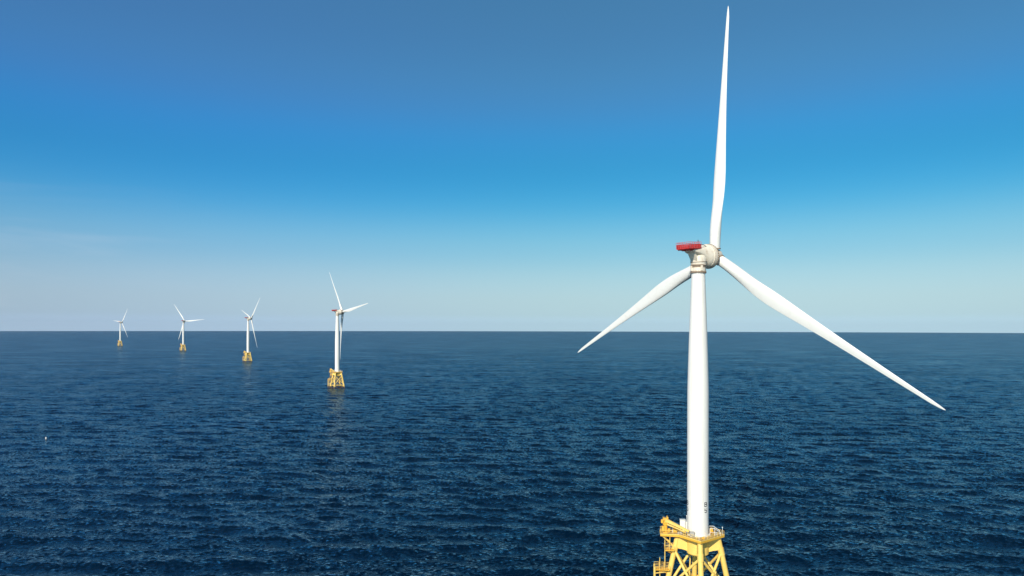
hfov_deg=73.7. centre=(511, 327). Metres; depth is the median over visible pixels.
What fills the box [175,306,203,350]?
wind turbine
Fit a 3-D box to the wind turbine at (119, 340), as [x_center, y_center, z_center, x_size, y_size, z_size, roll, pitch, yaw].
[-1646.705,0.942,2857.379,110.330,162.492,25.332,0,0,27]
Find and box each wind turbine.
[113,311,127,345]
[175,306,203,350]
[243,301,258,361]
[328,272,367,388]
[578,7,944,575]
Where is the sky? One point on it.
(449, 165)
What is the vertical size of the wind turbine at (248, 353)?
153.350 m
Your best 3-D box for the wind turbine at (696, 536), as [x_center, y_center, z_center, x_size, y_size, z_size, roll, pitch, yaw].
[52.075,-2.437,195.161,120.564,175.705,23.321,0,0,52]
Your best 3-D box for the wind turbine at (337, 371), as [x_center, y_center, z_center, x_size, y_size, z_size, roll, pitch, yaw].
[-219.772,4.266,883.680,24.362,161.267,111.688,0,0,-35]
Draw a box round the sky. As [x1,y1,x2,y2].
[0,0,1023,332]
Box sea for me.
[0,331,1023,575]
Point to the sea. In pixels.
(446, 453)

